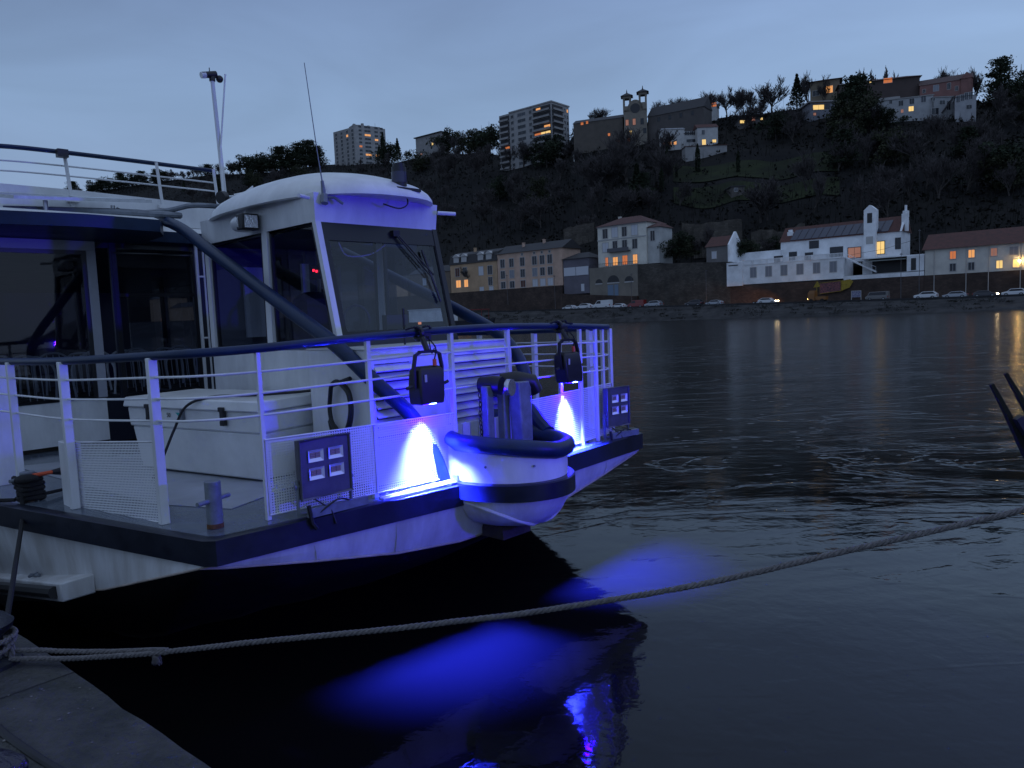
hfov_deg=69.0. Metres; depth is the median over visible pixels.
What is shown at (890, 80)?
window
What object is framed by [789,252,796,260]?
window
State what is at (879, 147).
bare tree
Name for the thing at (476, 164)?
bare tree
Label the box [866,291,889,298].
parked car
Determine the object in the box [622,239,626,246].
window
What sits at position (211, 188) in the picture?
bare tree
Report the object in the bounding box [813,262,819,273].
window
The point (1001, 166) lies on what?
bare tree
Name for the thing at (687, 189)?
bare tree
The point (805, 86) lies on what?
bare tree
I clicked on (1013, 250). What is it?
window
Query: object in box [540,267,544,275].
window
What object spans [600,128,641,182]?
bare tree
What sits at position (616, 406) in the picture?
sign panel
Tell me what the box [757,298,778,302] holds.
moving car
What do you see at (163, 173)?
evergreen tree
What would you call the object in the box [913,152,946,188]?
bare tree
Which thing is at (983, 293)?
parked car
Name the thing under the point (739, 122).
hill house
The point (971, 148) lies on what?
bare tree
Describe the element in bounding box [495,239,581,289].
pink house
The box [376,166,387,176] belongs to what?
bare tree
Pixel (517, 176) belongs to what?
bare tree
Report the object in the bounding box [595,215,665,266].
white villa
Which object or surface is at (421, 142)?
ridge house
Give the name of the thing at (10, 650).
mooring line
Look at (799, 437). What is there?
foam
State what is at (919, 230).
utility pole
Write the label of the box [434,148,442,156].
bare tree
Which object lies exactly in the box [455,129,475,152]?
evergreen tree
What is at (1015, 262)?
window
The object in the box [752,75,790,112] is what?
bare tree
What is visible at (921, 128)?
bare tree
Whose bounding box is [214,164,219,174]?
bare tree
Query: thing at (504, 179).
bare tree
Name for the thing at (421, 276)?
house
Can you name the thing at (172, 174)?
bare tree
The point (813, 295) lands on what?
works truck
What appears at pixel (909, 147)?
bare tree
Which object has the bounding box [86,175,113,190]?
evergreen tree
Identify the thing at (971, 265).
window
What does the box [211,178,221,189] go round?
cedar tree
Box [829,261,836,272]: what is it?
window
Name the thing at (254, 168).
cedar tree
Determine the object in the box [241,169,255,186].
cedar tree
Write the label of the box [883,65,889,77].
pollard tree
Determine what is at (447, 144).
evergreen tree
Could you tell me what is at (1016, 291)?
parked car
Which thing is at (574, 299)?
bank wall
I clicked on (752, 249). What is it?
evergreen tree
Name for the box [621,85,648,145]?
convent church
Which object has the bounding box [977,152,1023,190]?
evergreen tree
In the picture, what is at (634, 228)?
window
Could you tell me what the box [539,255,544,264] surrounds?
window
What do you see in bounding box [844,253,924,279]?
garage terrace
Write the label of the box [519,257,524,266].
window
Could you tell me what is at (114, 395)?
saloon chair
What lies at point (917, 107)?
long white house
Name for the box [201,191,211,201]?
bare tree
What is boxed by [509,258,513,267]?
window
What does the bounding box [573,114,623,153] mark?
convent wing
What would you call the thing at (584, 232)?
ruin wall
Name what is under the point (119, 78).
sky
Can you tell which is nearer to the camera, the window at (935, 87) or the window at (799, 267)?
the window at (799, 267)
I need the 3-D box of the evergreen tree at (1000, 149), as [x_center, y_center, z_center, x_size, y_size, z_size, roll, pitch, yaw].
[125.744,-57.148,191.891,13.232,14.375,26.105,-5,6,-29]
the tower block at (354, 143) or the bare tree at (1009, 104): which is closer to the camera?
the bare tree at (1009, 104)
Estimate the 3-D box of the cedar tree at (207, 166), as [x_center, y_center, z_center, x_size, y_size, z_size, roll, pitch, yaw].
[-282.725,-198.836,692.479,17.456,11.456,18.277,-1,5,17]
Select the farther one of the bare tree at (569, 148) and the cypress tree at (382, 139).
the cypress tree at (382, 139)
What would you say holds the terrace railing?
on the arched terrace at (617, 280)
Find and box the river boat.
[0,63,642,637]
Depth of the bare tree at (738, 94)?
331.25 m
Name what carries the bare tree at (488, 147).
on the hillside
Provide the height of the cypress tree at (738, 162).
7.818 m
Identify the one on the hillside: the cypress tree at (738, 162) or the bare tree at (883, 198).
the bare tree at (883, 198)
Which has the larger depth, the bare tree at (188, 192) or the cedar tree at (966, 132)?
the bare tree at (188, 192)
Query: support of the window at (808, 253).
in the white annex
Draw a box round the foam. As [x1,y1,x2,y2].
[648,359,1021,490]
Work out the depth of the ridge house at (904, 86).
293.67 m
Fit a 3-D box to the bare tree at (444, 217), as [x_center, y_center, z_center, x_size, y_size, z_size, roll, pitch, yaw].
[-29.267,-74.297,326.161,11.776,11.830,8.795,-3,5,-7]
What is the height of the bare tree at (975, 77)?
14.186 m
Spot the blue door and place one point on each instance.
(611, 290)
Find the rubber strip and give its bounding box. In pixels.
[0,723,63,767]
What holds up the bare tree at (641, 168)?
on the hillside
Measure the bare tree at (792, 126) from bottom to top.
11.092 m
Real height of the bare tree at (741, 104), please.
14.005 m
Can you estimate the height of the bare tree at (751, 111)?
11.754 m
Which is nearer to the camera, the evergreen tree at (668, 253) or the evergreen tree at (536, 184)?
the evergreen tree at (668, 253)
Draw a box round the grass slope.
[673,152,839,207]
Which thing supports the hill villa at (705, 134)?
on the hillside
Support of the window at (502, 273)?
in the pink house at (524, 265)
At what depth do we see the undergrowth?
252.77 m
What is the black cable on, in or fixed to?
on the storage chest
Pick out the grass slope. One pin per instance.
(755, 170)
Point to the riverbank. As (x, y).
(863, 307)
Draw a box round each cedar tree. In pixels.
[63,181,81,190]
[90,180,110,191]
[107,172,127,187]
[132,170,149,182]
[149,168,164,182]
[199,164,213,175]
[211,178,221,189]
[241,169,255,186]
[251,158,265,173]
[265,144,291,171]
[279,141,308,167]
[292,139,322,165]
[304,152,324,165]
[305,145,328,165]
[632,171,658,203]
[821,128,864,168]
[824,90,863,132]
[825,72,886,128]
[948,125,980,156]
[973,55,1018,103]
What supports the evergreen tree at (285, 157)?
on the hillside
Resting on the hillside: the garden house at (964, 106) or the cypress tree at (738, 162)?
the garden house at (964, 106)
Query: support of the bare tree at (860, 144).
on the hillside
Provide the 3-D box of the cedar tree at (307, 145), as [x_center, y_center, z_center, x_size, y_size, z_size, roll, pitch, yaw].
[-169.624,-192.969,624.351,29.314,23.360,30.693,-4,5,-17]
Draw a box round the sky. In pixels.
[0,0,1023,190]
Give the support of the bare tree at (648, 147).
on the hillside
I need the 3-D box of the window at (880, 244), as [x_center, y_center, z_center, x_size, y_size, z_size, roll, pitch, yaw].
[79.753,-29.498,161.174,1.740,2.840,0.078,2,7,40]
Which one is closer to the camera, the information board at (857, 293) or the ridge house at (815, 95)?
the information board at (857, 293)
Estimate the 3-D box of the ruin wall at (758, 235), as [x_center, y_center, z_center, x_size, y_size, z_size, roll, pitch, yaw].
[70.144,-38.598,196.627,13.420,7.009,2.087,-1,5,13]
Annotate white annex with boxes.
[740,250,812,264]
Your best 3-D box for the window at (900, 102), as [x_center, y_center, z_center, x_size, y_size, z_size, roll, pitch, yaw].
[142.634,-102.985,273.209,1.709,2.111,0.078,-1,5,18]
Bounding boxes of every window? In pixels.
[455,268,459,276]
[456,280,460,287]
[464,279,468,286]
[478,266,483,275]
[487,265,492,274]
[488,276,492,285]
[500,259,504,268]
[500,270,505,278]
[501,281,505,288]
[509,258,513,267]
[509,270,514,278]
[509,281,514,287]
[517,118,525,122]
[518,124,525,128]
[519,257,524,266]
[520,269,524,277]
[520,280,525,287]
[532,255,536,264]
[532,267,537,276]
[532,279,537,286]
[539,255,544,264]
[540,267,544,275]
[540,278,545,285]
[547,254,552,263]
[547,266,552,274]
[547,277,553,285]
[602,228,607,238]
[602,242,608,252]
[611,226,617,237]
[612,240,617,247]
[612,257,617,265]
[621,226,626,236]
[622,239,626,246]
[622,255,627,264]
[630,103,639,112]
[631,224,637,235]
[632,238,637,248]
[632,254,637,263]
[650,230,654,240]
[711,251,716,258]
[750,267,756,277]
[765,266,771,276]
[780,265,787,275]
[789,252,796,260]
[796,263,803,274]
[805,252,812,259]
[809,240,818,248]
[812,90,819,96]
[813,104,823,109]
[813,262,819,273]
[824,104,829,108]
[826,85,832,92]
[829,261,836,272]
[830,246,842,256]
[848,246,860,257]
[877,241,884,254]
[883,77,891,83]
[895,237,900,248]
[898,100,903,105]
[908,106,913,111]
[909,98,914,104]
[921,96,925,102]
[931,108,938,114]
[933,84,938,91]
[939,100,944,104]
[949,250,956,259]
[949,263,955,271]
[956,95,960,102]
[968,91,972,99]
[968,249,974,257]
[968,262,974,270]
[990,247,997,256]
[996,260,1002,268]
[1009,246,1018,254]
[1012,259,1019,267]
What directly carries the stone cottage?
on the hillside
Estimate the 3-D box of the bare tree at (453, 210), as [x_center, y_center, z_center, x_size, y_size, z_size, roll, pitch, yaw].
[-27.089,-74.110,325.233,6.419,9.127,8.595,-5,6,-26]
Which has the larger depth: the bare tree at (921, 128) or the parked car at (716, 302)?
the bare tree at (921, 128)
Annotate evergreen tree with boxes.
[85,180,97,191]
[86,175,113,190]
[115,172,146,186]
[159,170,180,180]
[225,154,253,171]
[243,152,269,171]
[245,156,274,173]
[246,171,262,186]
[259,144,297,169]
[290,164,309,175]
[368,141,408,162]
[403,149,430,171]
[426,127,466,154]
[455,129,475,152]
[463,126,495,153]
[466,128,499,150]
[472,124,499,153]
[485,174,508,200]
[523,131,564,167]
[527,176,551,200]
[657,230,695,259]
[663,247,678,257]
[677,240,699,258]
[737,238,760,254]
[743,239,760,251]
[765,234,780,249]
[824,91,882,137]
[856,105,908,130]
[869,125,916,166]
[952,134,1023,187]
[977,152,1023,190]
[1004,64,1023,104]
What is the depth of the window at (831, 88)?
310.97 m
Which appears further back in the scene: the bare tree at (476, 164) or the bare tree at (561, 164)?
the bare tree at (476, 164)
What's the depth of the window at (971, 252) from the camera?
144.53 m
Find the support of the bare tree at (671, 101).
on the hillside
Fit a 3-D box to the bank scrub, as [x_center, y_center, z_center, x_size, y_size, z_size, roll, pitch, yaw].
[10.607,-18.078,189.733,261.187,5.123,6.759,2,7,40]
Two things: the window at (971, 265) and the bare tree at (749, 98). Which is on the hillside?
the bare tree at (749, 98)
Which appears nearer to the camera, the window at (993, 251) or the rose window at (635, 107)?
the window at (993, 251)
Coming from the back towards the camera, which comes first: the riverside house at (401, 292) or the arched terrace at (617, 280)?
the riverside house at (401, 292)
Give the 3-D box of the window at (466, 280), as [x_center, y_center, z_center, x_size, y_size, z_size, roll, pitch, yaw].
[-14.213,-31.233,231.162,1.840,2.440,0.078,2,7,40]
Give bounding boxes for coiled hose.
[327,376,353,434]
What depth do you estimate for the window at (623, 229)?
194.65 m
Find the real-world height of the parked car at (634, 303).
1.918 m
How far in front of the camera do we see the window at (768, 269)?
170.27 m
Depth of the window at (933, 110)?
269.12 m
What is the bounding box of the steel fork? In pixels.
[989,372,1023,458]
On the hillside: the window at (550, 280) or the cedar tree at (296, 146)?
the cedar tree at (296, 146)
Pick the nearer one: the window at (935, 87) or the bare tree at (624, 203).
the bare tree at (624, 203)
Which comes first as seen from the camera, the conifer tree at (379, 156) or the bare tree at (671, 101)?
the bare tree at (671, 101)
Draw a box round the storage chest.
[123,389,313,479]
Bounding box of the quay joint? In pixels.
[0,672,73,698]
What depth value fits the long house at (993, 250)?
144.86 m
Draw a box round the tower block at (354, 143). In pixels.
[333,123,385,165]
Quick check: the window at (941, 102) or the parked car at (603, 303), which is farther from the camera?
the window at (941, 102)
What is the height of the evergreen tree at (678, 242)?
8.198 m
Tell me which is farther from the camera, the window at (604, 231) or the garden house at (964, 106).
the garden house at (964, 106)
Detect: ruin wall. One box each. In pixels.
[563,222,594,244]
[682,222,694,255]
[693,219,741,258]
[751,223,804,248]
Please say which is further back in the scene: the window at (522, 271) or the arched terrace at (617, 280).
the window at (522, 271)
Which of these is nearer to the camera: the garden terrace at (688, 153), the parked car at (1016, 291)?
the parked car at (1016, 291)
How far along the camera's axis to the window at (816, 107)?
295.94 m
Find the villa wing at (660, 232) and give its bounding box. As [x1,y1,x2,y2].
[647,222,672,263]
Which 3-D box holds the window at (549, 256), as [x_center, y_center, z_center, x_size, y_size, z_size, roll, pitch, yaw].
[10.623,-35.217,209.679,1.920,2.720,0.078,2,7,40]
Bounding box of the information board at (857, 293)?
[851,290,860,299]
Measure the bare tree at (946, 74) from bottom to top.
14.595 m
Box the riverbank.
[408,296,1023,323]
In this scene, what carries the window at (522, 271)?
in the pink house at (524, 265)
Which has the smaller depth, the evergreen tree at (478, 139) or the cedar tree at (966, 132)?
the cedar tree at (966, 132)
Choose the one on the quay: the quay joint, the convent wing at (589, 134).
the quay joint
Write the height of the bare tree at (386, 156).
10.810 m
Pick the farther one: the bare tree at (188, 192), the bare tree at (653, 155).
the bare tree at (188, 192)
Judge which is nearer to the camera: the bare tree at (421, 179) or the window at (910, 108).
the window at (910, 108)
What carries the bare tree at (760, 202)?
on the hillside
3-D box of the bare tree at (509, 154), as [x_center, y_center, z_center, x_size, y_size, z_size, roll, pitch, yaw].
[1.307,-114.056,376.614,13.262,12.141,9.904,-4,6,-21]
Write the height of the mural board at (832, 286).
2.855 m
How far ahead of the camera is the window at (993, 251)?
142.17 m
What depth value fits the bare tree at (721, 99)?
332.06 m
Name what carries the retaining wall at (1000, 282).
on the pavement
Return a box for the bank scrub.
[408,296,1012,322]
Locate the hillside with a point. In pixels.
(569, 216)
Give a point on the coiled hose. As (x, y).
(350, 417)
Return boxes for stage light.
[405,325,448,405]
[550,320,583,382]
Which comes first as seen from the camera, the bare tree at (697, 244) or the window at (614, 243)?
the bare tree at (697, 244)
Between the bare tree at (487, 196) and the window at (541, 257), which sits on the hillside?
the bare tree at (487, 196)
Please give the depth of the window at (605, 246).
198.83 m
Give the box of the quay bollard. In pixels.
[0,610,22,672]
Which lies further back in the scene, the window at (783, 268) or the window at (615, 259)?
the window at (615, 259)
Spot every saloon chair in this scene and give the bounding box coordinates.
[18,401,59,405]
[101,363,119,397]
[104,351,119,393]
[106,351,119,393]
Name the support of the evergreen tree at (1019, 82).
on the hillside
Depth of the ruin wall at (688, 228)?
207.59 m
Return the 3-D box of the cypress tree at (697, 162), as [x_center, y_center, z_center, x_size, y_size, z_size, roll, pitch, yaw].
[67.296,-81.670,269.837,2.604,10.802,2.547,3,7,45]
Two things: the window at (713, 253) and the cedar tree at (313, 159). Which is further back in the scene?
the cedar tree at (313, 159)
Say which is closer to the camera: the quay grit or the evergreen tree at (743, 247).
the quay grit
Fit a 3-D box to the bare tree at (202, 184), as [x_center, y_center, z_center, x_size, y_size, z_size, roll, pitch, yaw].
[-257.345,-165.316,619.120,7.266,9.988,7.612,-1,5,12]
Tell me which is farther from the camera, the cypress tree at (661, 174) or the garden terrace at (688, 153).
the garden terrace at (688, 153)
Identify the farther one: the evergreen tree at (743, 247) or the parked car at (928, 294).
the evergreen tree at (743, 247)
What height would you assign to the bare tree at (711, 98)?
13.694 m
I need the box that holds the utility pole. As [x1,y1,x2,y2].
[918,229,920,288]
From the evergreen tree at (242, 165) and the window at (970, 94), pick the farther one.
the evergreen tree at (242, 165)
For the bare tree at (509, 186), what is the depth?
322.21 m
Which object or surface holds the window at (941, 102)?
in the link house at (944, 105)
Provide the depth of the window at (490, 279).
224.67 m
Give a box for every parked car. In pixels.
[562,305,576,308]
[576,303,591,307]
[592,300,612,307]
[611,303,626,306]
[627,300,646,306]
[644,300,663,305]
[685,299,703,304]
[705,300,724,303]
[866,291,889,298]
[913,291,938,297]
[942,291,968,296]
[972,290,998,295]
[1001,288,1023,294]
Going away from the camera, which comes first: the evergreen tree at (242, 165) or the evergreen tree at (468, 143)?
the evergreen tree at (468, 143)
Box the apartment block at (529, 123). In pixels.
[498,100,569,170]
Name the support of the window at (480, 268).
in the mansard house at (481, 267)
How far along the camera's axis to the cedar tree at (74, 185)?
778.28 m
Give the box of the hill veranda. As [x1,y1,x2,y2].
[684,131,694,145]
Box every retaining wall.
[730,276,923,303]
[924,270,1023,297]
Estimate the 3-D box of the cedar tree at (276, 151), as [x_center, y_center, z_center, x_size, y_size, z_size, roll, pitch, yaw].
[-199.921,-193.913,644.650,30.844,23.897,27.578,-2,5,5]
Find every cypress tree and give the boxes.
[380,132,385,163]
[659,167,663,191]
[694,143,700,171]
[735,151,740,171]
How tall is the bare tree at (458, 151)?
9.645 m
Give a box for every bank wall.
[397,285,562,313]
[562,294,638,307]
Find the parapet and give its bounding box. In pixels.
[398,294,1023,314]
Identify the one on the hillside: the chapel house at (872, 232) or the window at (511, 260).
the chapel house at (872, 232)
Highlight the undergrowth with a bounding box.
[83,97,1023,274]
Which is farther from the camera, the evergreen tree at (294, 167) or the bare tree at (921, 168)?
the evergreen tree at (294, 167)
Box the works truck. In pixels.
[808,281,827,300]
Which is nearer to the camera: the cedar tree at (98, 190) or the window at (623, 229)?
the window at (623, 229)
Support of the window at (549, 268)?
in the pink house at (524, 265)
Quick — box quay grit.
[2,654,189,758]
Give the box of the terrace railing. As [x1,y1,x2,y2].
[593,261,629,267]
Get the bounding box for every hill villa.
[658,128,684,150]
[693,124,718,145]
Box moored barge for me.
[408,308,494,327]
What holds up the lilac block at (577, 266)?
on the hillside
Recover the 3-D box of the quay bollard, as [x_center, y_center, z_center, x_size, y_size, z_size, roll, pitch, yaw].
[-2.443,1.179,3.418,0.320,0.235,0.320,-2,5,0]
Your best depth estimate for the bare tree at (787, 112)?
292.60 m
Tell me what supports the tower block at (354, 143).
on the hillside
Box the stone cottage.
[705,231,741,262]
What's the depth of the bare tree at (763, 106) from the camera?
321.54 m
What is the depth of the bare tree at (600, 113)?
367.16 m
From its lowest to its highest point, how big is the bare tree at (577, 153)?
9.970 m
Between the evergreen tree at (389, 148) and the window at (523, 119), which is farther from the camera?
the evergreen tree at (389, 148)
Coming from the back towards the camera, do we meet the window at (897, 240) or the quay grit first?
the window at (897, 240)
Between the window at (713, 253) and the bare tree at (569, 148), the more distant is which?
the bare tree at (569, 148)
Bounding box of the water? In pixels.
[0,310,1023,767]
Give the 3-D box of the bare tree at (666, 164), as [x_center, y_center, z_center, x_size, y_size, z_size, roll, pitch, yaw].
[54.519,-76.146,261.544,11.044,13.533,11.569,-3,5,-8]
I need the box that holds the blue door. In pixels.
[608,284,618,294]
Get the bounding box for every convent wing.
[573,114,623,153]
[647,96,711,141]
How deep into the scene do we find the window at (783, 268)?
168.00 m
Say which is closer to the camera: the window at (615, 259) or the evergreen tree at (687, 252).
the evergreen tree at (687, 252)
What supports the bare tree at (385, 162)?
on the hillside
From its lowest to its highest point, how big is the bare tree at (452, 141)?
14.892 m
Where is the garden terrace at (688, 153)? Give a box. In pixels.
[681,144,727,161]
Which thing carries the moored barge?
on the water
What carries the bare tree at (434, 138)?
on the hillside
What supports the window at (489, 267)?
in the mansard house at (481, 267)
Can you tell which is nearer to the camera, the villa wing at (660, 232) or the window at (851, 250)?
the window at (851, 250)
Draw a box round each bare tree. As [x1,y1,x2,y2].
[134,173,148,180]
[165,170,178,180]
[185,187,196,199]
[199,180,205,187]
[201,184,214,200]
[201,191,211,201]
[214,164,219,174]
[269,170,277,180]
[355,164,365,173]
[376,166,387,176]
[381,157,389,164]
[383,152,390,160]
[418,177,425,189]
[423,179,437,195]
[424,189,436,203]
[430,133,444,155]
[433,201,454,226]
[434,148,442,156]
[443,151,460,172]
[444,205,459,223]
[447,133,458,148]
[451,145,460,155]
[453,150,491,177]
[455,131,464,153]
[458,267,469,277]
[472,146,485,159]
[473,186,497,211]
[484,141,493,160]
[502,146,518,169]
[502,175,516,202]
[503,175,515,195]
[511,166,522,187]
[516,138,533,166]
[516,194,551,227]
[553,157,569,179]
[562,141,573,158]
[572,147,582,164]
[580,139,634,188]
[588,110,597,118]
[594,107,613,117]
[596,160,624,192]
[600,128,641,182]
[607,187,644,216]
[611,125,644,144]
[631,164,649,179]
[641,128,679,150]
[644,141,660,159]
[648,147,668,178]
[649,101,667,109]
[650,145,685,181]
[669,97,691,103]
[674,179,693,205]
[692,238,705,257]
[700,91,720,108]
[700,224,715,256]
[713,85,736,116]
[725,87,746,109]
[732,101,765,128]
[733,91,743,114]
[737,177,785,222]
[740,87,758,106]
[744,176,780,220]
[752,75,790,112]
[755,84,771,105]
[757,100,767,111]
[760,238,778,250]
[770,105,797,122]
[779,112,800,142]
[787,148,820,190]
[788,108,813,132]
[798,70,813,101]
[809,169,827,211]
[817,75,831,99]
[833,122,860,144]
[850,129,879,166]
[854,173,904,216]
[864,98,884,131]
[871,132,889,160]
[886,127,929,165]
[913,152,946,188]
[918,112,938,137]
[920,153,967,198]
[925,113,949,146]
[938,66,950,77]
[953,110,995,142]
[961,136,994,159]
[968,67,981,86]
[973,75,985,97]
[987,159,1023,188]
[992,85,1009,122]
[993,160,1018,195]
[996,101,1021,126]
[1002,96,1020,119]
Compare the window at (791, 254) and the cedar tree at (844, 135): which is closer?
the window at (791, 254)
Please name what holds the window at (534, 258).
in the pink house at (524, 265)
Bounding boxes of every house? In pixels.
[396,275,410,296]
[409,265,450,295]
[413,131,445,156]
[449,248,502,292]
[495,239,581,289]
[711,102,719,120]
[724,185,744,197]
[727,252,853,286]
[733,117,762,128]
[779,205,911,263]
[799,100,836,121]
[807,77,842,104]
[835,75,921,109]
[873,94,933,121]
[919,72,973,96]
[922,226,1023,291]
[931,96,955,119]
[953,91,976,121]
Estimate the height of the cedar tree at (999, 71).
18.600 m
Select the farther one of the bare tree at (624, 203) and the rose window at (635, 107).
the rose window at (635, 107)
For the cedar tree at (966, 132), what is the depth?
223.19 m
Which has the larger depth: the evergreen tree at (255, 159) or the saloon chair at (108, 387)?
the evergreen tree at (255, 159)
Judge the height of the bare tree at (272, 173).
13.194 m
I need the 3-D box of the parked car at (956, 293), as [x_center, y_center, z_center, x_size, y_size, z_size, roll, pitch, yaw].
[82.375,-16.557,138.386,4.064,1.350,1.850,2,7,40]
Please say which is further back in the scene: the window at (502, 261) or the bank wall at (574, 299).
the window at (502, 261)
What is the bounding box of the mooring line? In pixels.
[0,506,1023,665]
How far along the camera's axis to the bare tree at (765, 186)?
209.59 m
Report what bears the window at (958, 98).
in the garden house at (964, 106)
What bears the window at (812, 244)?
in the chapel house at (872, 232)
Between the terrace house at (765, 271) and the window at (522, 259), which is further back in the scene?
the window at (522, 259)
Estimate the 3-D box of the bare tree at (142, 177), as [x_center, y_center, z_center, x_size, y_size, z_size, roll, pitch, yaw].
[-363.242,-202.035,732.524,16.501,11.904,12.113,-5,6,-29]
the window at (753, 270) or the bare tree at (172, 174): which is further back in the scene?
the bare tree at (172, 174)
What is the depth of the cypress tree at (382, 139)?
563.72 m
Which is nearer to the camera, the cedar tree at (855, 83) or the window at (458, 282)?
the window at (458, 282)
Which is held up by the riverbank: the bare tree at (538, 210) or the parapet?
the parapet
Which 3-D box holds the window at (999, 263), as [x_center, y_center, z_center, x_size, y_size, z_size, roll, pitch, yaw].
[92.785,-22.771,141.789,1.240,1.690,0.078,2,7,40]
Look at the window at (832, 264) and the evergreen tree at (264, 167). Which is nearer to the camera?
the window at (832, 264)
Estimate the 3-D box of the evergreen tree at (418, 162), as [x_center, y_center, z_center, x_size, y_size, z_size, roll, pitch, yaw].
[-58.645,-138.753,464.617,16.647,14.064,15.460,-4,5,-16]
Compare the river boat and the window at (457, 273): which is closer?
the river boat
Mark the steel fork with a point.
(1016, 425)
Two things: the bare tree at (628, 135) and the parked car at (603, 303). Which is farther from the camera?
the bare tree at (628, 135)
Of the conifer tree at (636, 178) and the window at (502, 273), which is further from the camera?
the conifer tree at (636, 178)
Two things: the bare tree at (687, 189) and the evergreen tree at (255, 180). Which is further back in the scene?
the evergreen tree at (255, 180)
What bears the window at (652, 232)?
in the villa wing at (660, 232)
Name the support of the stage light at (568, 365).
hanging from the river boat
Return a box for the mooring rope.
[0,468,62,613]
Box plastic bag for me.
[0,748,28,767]
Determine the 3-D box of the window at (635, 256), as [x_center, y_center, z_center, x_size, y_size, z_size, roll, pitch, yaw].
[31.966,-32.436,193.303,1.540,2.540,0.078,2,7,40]
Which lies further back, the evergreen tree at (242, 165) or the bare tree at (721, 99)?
the evergreen tree at (242, 165)
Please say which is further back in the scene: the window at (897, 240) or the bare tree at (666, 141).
the bare tree at (666, 141)
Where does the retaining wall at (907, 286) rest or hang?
on the pavement
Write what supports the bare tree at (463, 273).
on the hillside
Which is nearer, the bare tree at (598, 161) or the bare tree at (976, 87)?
the bare tree at (598, 161)
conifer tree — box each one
[375,145,382,163]
[392,138,403,162]
[628,163,645,205]
[786,73,805,111]
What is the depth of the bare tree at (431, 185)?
383.37 m
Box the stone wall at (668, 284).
[638,262,732,305]
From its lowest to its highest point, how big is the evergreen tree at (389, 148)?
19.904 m
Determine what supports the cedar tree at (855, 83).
on the hillside
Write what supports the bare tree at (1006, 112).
on the hillside
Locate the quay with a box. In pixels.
[0,634,209,767]
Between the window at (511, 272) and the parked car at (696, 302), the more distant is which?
the window at (511, 272)
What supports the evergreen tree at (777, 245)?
on the hillside
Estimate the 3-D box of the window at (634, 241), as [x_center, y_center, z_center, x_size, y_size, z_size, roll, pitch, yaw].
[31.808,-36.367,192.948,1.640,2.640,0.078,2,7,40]
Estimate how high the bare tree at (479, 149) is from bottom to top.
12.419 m
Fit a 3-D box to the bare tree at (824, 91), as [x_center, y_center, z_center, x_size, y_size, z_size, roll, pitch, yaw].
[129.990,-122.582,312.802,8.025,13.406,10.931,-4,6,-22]
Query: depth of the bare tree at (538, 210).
273.89 m
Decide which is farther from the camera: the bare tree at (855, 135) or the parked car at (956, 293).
the bare tree at (855, 135)
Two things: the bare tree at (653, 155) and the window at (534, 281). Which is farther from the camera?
the bare tree at (653, 155)
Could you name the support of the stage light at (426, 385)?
hanging from the river boat
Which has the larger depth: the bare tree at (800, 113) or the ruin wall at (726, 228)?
the bare tree at (800, 113)
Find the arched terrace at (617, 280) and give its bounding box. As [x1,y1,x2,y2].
[589,264,638,296]
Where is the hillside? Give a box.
[98,103,1023,298]
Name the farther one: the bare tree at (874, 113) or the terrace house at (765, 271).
the bare tree at (874, 113)
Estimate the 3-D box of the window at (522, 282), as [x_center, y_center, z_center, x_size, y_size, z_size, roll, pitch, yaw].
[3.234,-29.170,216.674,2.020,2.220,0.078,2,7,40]
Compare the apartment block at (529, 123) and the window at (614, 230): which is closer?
the window at (614, 230)
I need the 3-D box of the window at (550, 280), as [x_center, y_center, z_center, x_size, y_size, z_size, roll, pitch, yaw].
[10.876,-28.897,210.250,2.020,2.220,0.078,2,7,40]
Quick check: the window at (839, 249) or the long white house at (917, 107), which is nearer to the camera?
the window at (839, 249)
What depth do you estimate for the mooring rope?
5.28 m
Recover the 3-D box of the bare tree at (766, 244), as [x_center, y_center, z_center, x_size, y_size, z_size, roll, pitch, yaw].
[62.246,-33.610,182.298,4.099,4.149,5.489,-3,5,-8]
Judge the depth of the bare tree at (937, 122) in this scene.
238.65 m
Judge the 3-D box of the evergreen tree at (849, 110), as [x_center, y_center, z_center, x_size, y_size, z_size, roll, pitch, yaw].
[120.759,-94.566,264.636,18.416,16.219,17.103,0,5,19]
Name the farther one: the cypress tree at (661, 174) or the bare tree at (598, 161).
the bare tree at (598, 161)
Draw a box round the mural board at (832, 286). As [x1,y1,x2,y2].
[819,279,852,293]
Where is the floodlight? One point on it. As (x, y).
(323, 466)
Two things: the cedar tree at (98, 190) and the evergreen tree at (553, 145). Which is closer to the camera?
the evergreen tree at (553, 145)
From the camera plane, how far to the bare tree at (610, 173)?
271.97 m
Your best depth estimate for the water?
5.65 m
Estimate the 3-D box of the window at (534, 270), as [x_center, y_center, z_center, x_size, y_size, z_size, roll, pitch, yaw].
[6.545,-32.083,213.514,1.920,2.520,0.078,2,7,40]
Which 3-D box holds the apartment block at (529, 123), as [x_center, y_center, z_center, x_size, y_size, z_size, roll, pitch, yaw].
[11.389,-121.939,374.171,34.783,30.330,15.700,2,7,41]
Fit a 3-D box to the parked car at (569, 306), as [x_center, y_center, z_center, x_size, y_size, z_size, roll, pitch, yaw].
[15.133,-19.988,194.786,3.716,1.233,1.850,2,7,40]
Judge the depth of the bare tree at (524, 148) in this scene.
367.67 m
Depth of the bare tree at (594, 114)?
368.53 m
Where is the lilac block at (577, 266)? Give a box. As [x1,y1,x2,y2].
[562,252,598,293]
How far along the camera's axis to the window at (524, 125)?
370.24 m
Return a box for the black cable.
[152,389,310,478]
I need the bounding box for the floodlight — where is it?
[293,432,368,529]
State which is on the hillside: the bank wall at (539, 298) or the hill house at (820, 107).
the hill house at (820, 107)
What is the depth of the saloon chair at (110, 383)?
9.54 m

